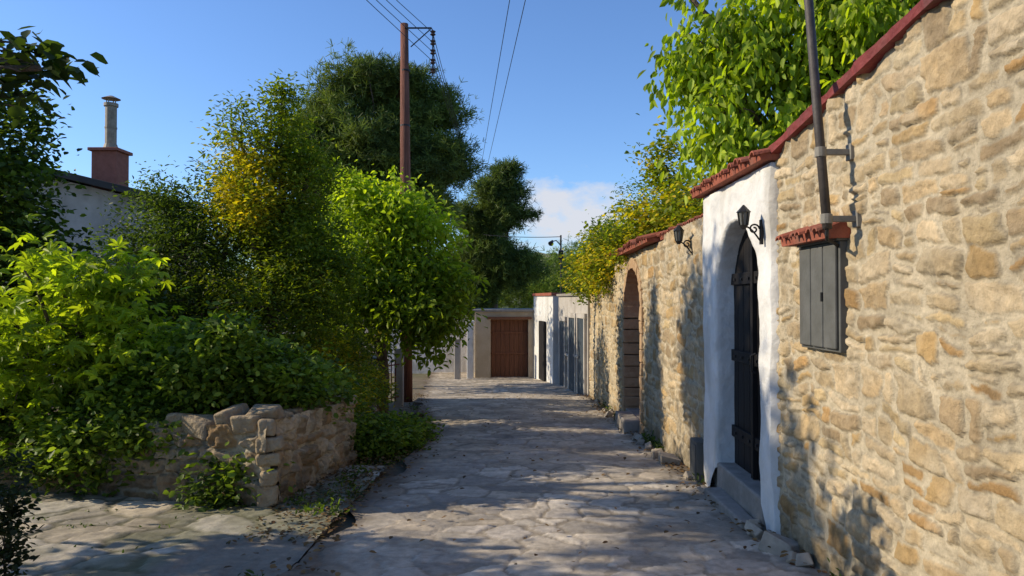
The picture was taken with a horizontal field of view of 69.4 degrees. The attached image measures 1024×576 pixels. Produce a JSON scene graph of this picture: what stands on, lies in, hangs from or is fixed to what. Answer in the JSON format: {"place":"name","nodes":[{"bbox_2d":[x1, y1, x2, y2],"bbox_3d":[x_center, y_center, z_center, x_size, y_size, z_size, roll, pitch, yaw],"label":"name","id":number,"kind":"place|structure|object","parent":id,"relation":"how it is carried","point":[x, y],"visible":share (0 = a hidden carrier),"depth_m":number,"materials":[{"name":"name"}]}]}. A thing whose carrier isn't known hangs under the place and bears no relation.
{"place":"outdoors","nodes":[
{"label":"outdoors","id":0,"kind":"place"},
{"bbox_2d":[0,450,44,575],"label":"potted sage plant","id":1,"kind":"object","parent":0,"point":[13,510],"visible":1,"depth_m":4.35,"materials":[{"name":"green plant"}]},
{"bbox_2d":[0,465,386,575],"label":"flagstone side path","id":2,"kind":"structure","parent":0,"point":[187,544],"depth_m":5.76,"materials":[{"name":"grey stone"}]},
{"bbox_2d":[1,508,221,573],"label":"path weeds","id":3,"kind":"object","parent":2,"relation":"on","point":[159,525],"visible":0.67,"depth_m":6.07,"materials":[{"name":"green plant"}]},
{"bbox_2d":[265,315,474,570],"bbox_3d":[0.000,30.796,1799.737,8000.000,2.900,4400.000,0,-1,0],"label":"ground","id":4,"kind":"structure","parent":0,"point":[417,382],"depth_m":9.39,"materials":[{"name":"soil"}]},
{"bbox_2d":[0,26,107,150],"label":"walnut tree","id":5,"kind":"object","parent":4,"relation":"on","point":[23,66],"visible":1,"depth_m":4.72,"materials":[{"name":"green plant"}]},
{"bbox_2d":[3,176,200,285],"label":"walls","id":6,"kind":"structure","parent":4,"relation":"on","point":[80,201],"depth_m":16.03,"materials":[{"name":"paint"}]},
{"bbox_2d":[87,147,132,194],"bbox_3d":[-9.025,-2.616,16.620,0.670,0.970,0.670,0,-1,0],"label":"chimney stack","id":7,"kind":"object","parent":6,"relation":"on","point":[110,164],"visible":0.81,"depth_m":16.35,"materials":[{"name":"brick"}]},
{"bbox_2d":[102,95,120,146],"bbox_3d":[-9.020,-3.675,16.632,0.399,1.290,0.394,0,-1,0],"label":"metal flue","id":8,"kind":"object","parent":7,"relation":"on","point":[110,126],"visible":0.88,"depth_m":16.54,"materials":[{"name":"metal"}]},
{"bbox_2d":[31,169,209,214],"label":"roof","id":9,"kind":"structure","parent":6,"relation":"on","point":[85,181],"depth_m":15.59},
{"bbox_2d":[0,401,357,506],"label":"stone planter wall","id":10,"kind":"structure","parent":4,"relation":"on","point":[318,444],"depth_m":7.12,"materials":[{"name":"beige stone"}]},
{"bbox_2d":[0,395,357,506],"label":"top stones","id":11,"kind":"object","parent":10,"relation":"on","point":[239,418],"visible":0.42,"depth_m":6.84,"materials":[{"name":"beige stone"}]},
{"bbox_2d":[46,290,359,412],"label":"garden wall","id":12,"kind":"structure","parent":4,"relation":"on","point":[262,336],"depth_m":15.38,"materials":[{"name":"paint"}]},
{"bbox_2d":[288,194,344,294],"bbox_3d":[-5.279,0.124,23.207,4.292,6.340,6.635,0,-1,7],"label":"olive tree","id":13,"kind":"object","parent":4,"relation":"on","point":[320,218],"depth_m":21.43,"materials":[{"name":"green plant"}]},
{"bbox_2d":[361,349,403,410],"bbox_3d":[-2.988,2.148,16.799,0.519,1.450,1.534,0,-1,19],"label":"gate post","id":14,"kind":"object","parent":4,"relation":"on","point":[399,402],"visible":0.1,"depth_m":17.27,"materials":[{"name":"paint"}]},
{"bbox_2d":[389,360,398,400],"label":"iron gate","id":15,"kind":"structure","parent":14,"relation":"attached to","point":[391,365],"depth_m":17.08,"materials":[{"name":"grey metal"}]},
{"bbox_2d":[279,37,489,356],"bbox_3d":[-5.625,-3.244,30.713,9.515,13.528,6.921,0,-1,0],"label":"pine tree","id":16,"kind":"object","parent":4,"relation":"on","point":[357,103],"visible":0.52,"depth_m":29.66,"materials":[{"name":"green plant"}]},
{"bbox_2d":[293,156,489,413],"bbox_3d":[-2.316,0.035,13.741,3.873,4.995,3.132,0,-1,0],"label":"mulberry tree","id":17,"kind":"object","parent":4,"relation":"on","point":[419,291],"visible":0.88,"depth_m":13.50,"materials":[{"name":"green plant"}]},
{"bbox_2d":[349,401,444,465],"bbox_3d":[-1.798,2.101,10.591,1.517,1.251,3.092,0,-1,0],"label":"street shrub","id":18,"kind":"object","parent":4,"relation":"on","point":[378,433],"visible":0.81,"depth_m":9.74,"materials":[{"name":"green plant"}]},
{"bbox_2d":[207,196,593,317],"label":"distant trees","id":19,"kind":"object","parent":4,"relation":"on","point":[528,298],"visible":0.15,"depth_m":46.71,"materials":[{"name":"green plant"}]},
{"bbox_2d":[400,23,435,401],"bbox_3d":[-2.387,-1.806,18.721,0.920,9.822,0.327,0,-1,0],"label":"utility pole","id":20,"kind":"object","parent":4,"relation":"on","point":[405,127],"visible":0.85,"depth_m":18.68,"materials":[{"name":"brown wood"}]},
{"bbox_2d":[366,0,559,237],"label":"overhead wires","id":21,"kind":"object","parent":20,"relation":"attached to","point":[445,80],"visible":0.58,"depth_m":22.00,"materials":[{"name":"metal"}]},
{"bbox_2d":[388,323,474,373],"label":"white boundary wall","id":22,"kind":"structure","parent":4,"relation":"on","point":[424,370],"depth_m":30.38,"materials":[{"name":"paint"}]},
{"bbox_2d":[454,339,460,379],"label":"gate pillar","id":23,"kind":"structure","parent":4,"relation":"on","point":[457,363],"depth_m":27.16,"materials":[{"name":"paint"}]},
{"bbox_2d":[466,320,474,378],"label":"gate pillar","id":24,"kind":"structure","parent":4,"relation":"on","point":[470,356],"depth_m":27.87,"materials":[{"name":"white paint"}]},
{"bbox_2d":[442,155,553,317],"bbox_3d":[-1.037,-1.605,38.038,6.148,10.466,4.688,0,-1,-25],"label":"pine tree","id":25,"kind":"object","parent":4,"relation":"on","point":[498,261],"visible":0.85,"depth_m":37.13,"materials":[{"name":"green plant"}]},
{"bbox_2d":[475,312,533,377],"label":"walls","id":26,"kind":"structure","parent":4,"relation":"on","point":[482,351],"depth_m":28.27,"materials":[{"name":"beige paint"}]},
{"bbox_2d":[473,308,533,311],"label":"roof slab","id":27,"kind":"structure","parent":26,"relation":"on","point":[506,310],"depth_m":28.19,"materials":[{"name":"concrete"}]},
{"bbox_2d":[491,319,527,376],"bbox_3d":[-0.100,2.334,28.596,1.440,2.260,0.100,0,-1,0],"label":"wooden door","id":28,"kind":"structure","parent":26,"relation":"attached to","point":[500,333],"depth_m":28.58,"materials":[{"name":"brown wood"}]},
{"bbox_2d":[487,317,531,318],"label":"lintel","id":29,"kind":"structure","parent":26,"relation":"attached to","point":[509,317],"depth_m":28.16,"materials":[{"name":"brown wood"}]},
{"bbox_2d":[534,296,558,383],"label":"walls","id":30,"kind":"structure","parent":4,"relation":"on","point":[546,309],"depth_m":25.58,"materials":[{"name":"white paint"}]},
{"bbox_2d":[539,321,544,380],"bbox_3d":[1.070,2.228,26.367,0.060,2.100,0.900,0,-1,-9],"label":"door","id":31,"kind":"structure","parent":30,"relation":"attached to","point":[542,350],"depth_m":26.14,"materials":[{"name":"brown wood"}]},
{"bbox_2d":[532,293,564,295],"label":"roof slab","id":32,"kind":"structure","parent":30,"relation":"on","point":[543,294],"depth_m":25.81,"materials":[{"name":"ceramic"}]},
{"bbox_2d":[559,313,586,395],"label":"frames","id":33,"kind":"structure","parent":4,"relation":"on","point":[576,316],"depth_m":20.98,"materials":[{"name":"paint"}]},
{"bbox_2d":[559,296,590,396],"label":"walls","id":34,"kind":"structure","parent":4,"relation":"on","point":[566,305],"depth_m":21.04,"materials":[{"name":"paint"}]},
{"bbox_2d":[548,235,562,293],"bbox_3d":[1.451,-0.632,24.231,0.199,2.250,0.844,-1,-1,31],"label":"street lamp","id":35,"kind":"object","parent":34,"relation":"attached to","point":[550,243],"visible":0.82,"depth_m":24.48,"materials":[{"name":"metal"}]},
{"bbox_2d":[556,293,581,295],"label":"roof slab","id":36,"kind":"structure","parent":34,"relation":"on","point":[568,294],"depth_m":22.55,"materials":[{"name":"concrete"}]},
{"bbox_2d":[560,318,582,394],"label":"doors and shutters","id":37,"kind":"structure","parent":34,"relation":"attached to","point":[580,352],"depth_m":21.58,"materials":[{"name":"blue paint"}]},
{"bbox_2d":[571,166,680,255],"bbox_3d":[2.945,0.043,18.472,2.495,5.516,6.055,0,-1,-4],"label":"acacia tree","id":38,"kind":"object","parent":4,"relation":"on","point":[628,187],"visible":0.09,"depth_m":16.95,"materials":[{"name":"green plant"}]},
{"bbox_2d":[615,408,639,433],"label":"step block","id":39,"kind":"structure","parent":4,"relation":"on","point":[627,420],"depth_m":12.27,"materials":[{"name":"concrete"}]},
{"bbox_2d":[550,113,710,305],"bbox_3d":[2.294,-0.192,14.452,2.332,5.260,10.817,0,-1,-9],"label":"climbing rose bush","id":40,"kind":"object","parent":4,"relation":"on","point":[593,274],"visible":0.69,"depth_m":12.42,"materials":[{"name":"green plant"}]},
{"bbox_2d":[624,318,639,354],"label":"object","id":41,"kind":"object","parent":4,"relation":"on","point":[631,329],"depth_m":13.79,"materials":[{"name":"paint"}]},
{"bbox_2d":[605,231,662,257],"bbox_3d":[2.115,-0.716,12.809,0.530,0.267,4.545,0,-1,0],"label":"tile coping","id":42,"kind":"object","parent":41,"relation":"on","point":[638,243],"visible":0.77,"depth_m":11.38,"materials":[{"name":"tile"}]},
{"bbox_2d":[656,213,702,239],"bbox_3d":[2.218,-0.784,9.283,0.364,0.169,2.559,0,-1,0],"label":"tile coping","id":43,"kind":"object","parent":41,"relation":"on","point":[662,234],"visible":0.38,"depth_m":9.45,"materials":[{"name":"tile"}]},
{"bbox_2d":[622,258,643,433],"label":"arch stones","id":44,"kind":"object","parent":4,"relation":"on","point":[632,375],"visible":0.52,"depth_m":13.61,"materials":[{"name":"beige stone"}]},
{"bbox_2d":[589,217,704,467],"bbox_3d":[2.075,1.134,13.653,0.098,3.625,11.660,0,-1,0],"label":"masonry","id":45,"kind":"object","parent":4,"relation":"on","point":[671,278],"visible":0.82,"depth_m":10.05,"materials":[{"name":"stone"}]},
{"bbox_2d":[673,225,692,254],"bbox_3d":[1.973,-0.553,8.510,0.234,0.342,0.134,0,-1,0],"label":"wall lantern","id":46,"kind":"object","parent":45,"relation":"attached to","point":[678,230],"depth_m":8.49,"materials":[{"name":"metal"}]},
{"bbox_2d":[690,148,780,534],"bbox_3d":[2.236,0.566,6.869,0.728,3.491,2.225,0,-1,0],"label":"arched gateway","id":47,"kind":"object","parent":4,"relation":"on","point":[742,421],"visible":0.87,"depth_m":6.92,"materials":[{"name":"white paint"}]},
{"bbox_2d":[731,230,760,479],"bbox_3d":[2.227,0.500,6.743,0.105,2.460,1.368,0,-1,0],"label":"plank door","id":48,"kind":"structure","parent":47,"relation":"in","point":[747,406],"depth_m":6.97,"materials":[{"name":"black wood"}]},
{"bbox_2d":[736,205,763,244],"bbox_3d":[1.925,-0.513,5.989,0.209,0.320,0.119,0,-1,0],"label":"wall lantern","id":49,"kind":"object","parent":47,"relation":"attached to","point":[743,213],"depth_m":5.97,"materials":[{"name":"metal"}]},
{"bbox_2d":[637,0,919,204],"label":"mulberry tree","id":50,"kind":"object","parent":4,"relation":"on","point":[731,64],"visible":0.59,"depth_m":8.24,"materials":[{"name":"green plant"}]},
{"bbox_2d":[774,0,1023,575],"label":"masonry","id":51,"kind":"object","parent":4,"relation":"on","point":[900,431],"visible":0.91,"depth_m":3.79,"materials":[{"name":"stone"}]},
{"bbox_2d":[775,222,850,352],"bbox_3d":[2.005,-0.021,4.980,0.269,0.864,0.818,0,-1,0],"label":"electric meter box","id":52,"kind":"object","parent":51,"relation":"attached to","point":[823,263],"visible":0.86,"depth_m":4.79,"materials":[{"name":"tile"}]},
{"bbox_2d":[799,245,837,349],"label":"door panels","id":53,"kind":"structure","parent":52,"relation":"in","point":[818,265],"depth_m":4.85,"materials":[{"name":"grey wood"}]},
{"bbox_2d":[804,0,861,246],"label":"metal service pole","id":54,"kind":"object","parent":51,"relation":"attached to","point":[822,152],"visible":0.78,"depth_m":4.55,"materials":[{"name":"metal"}]},
{"bbox_2d":[213,252,565,314],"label":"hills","id":55,"kind":"structure","parent":0,"point":[545,255],"depth_m":207.56,"materials":[{"name":"green plant"}]},
{"bbox_2d":[0,0,799,273],"label":"sky","id":56,"kind":"structure","parent":0,"point":[573,94],"materials":[{"name":"blue"}]},
{"bbox_2d":[279,372,828,575],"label":"stone paved street","id":57,"kind":"structure","parent":0,"point":[514,509],"depth_m":6.81,"materials":[{"name":"grey stone"}]},
{"bbox_2d":[226,453,405,543],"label":"leaf litter","id":58,"kind":"object","parent":57,"relation":"on","point":[301,515],"visible":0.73,"depth_m":6.79,"materials":[{"name":"brown plant"}]},
{"bbox_2d":[224,393,831,575],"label":"leaf litter","id":59,"kind":"object","parent":57,"relation":"on","point":[335,539],"visible":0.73,"depth_m":6.86,"materials":[{"name":"brown plant"}]},
{"bbox_2d":[238,401,840,575],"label":"weeds","id":60,"kind":"object","parent":57,"relation":"on","point":[352,485],"visible":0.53,"depth_m":6.99,"materials":[{"name":"green plant"}]},
{"bbox_2d":[690,437,704,482],"bbox_3d":[2.045,1.886,8.070,0.150,0.460,0.300,0,-1,0],"label":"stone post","id":61,"kind":"object","parent":57,"relation":"on","point":[696,456],"visible":0.64,"depth_m":7.94,"materials":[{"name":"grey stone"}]},
{"bbox_2d":[593,399,813,566],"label":"loose stones","id":62,"kind":"object","parent":57,"relation":"on","point":[777,543],"visible":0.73,"depth_m":5.48,"materials":[{"name":"grey stone"}]},
{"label":"garden bed soil","id":63,"kind":"structure","parent":0,"visible":0},
{"bbox_2d":[0,73,191,370],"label":"carob tree","id":64,"kind":"object","parent":63,"relation":"on","point":[16,165],"visible":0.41,"depth_m":9.57,"materials":[{"name":"green plant"}]},
{"bbox_2d":[0,213,193,464],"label":"fig tree","id":65,"kind":"object","parent":63,"relation":"on","point":[46,345],"visible":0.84,"depth_m":7.47,"materials":[{"name":"green plant"}]},
{"bbox_2d":[0,332,276,511],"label":"ivy shrub","id":66,"kind":"object","parent":63,"relation":"on","point":[5,426],"visible":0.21,"depth_m":6.94,"materials":[{"name":"green plant"}]},
{"bbox_2d":[28,143,296,374],"bbox_3d":[-5.867,-0.267,11.874,5.860,4.204,2.799,0,-1,17],"label":"pomegranate tree","id":67,"kind":"object","parent":63,"relation":"on","point":[180,238],"visible":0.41,"depth_m":11.49,"materials":[{"name":"green plant"}]},
{"bbox_2d":[1,299,373,509],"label":"lantana shrub","id":68,"kind":"object","parent":63,"relation":"on","point":[235,360],"visible":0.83,"depth_m":7.28,"materials":[{"name":"green plant"}]},
{"bbox_2d":[51,186,398,372],"bbox_3d":[-5.190,-0.133,15.443,6.191,4.851,7.996,0,-1,0],"label":"hedge","id":69,"kind":"object","parent":63,"relation":"on","point":[310,340],"visible":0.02,"depth_m":14.69,"materials":[{"name":"green plant"}]},
{"bbox_2d":[178,68,386,358],"bbox_3d":[-3.437,-0.827,11.233,3.066,5.030,2.455,0,-1,0],"label":"almond tree","id":70,"kind":"object","parent":63,"relation":"on","point":[281,270],"visible":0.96,"depth_m":10.99,"materials":[{"name":"green plant"}]},
{"bbox_2d":[300,320,408,417],"bbox_3d":[-2.503,1.338,11.434,1.793,1.699,3.680,0,-1,-18],"label":"shrub","id":71,"kind":"object","parent":63,"relation":"on","point":[367,388],"visible":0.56,"depth_m":11.78,"materials":[{"name":"green plant"}]},
{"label":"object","id":72,"kind":"object","parent":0,"visible":0},
{"bbox_2d":[768,0,944,153],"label":"coping","id":73,"kind":"object","parent":72,"relation":"on","point":[868,60],"visible":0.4,"depth_m":4.26,"materials":[{"name":"red tile"}]}
]}

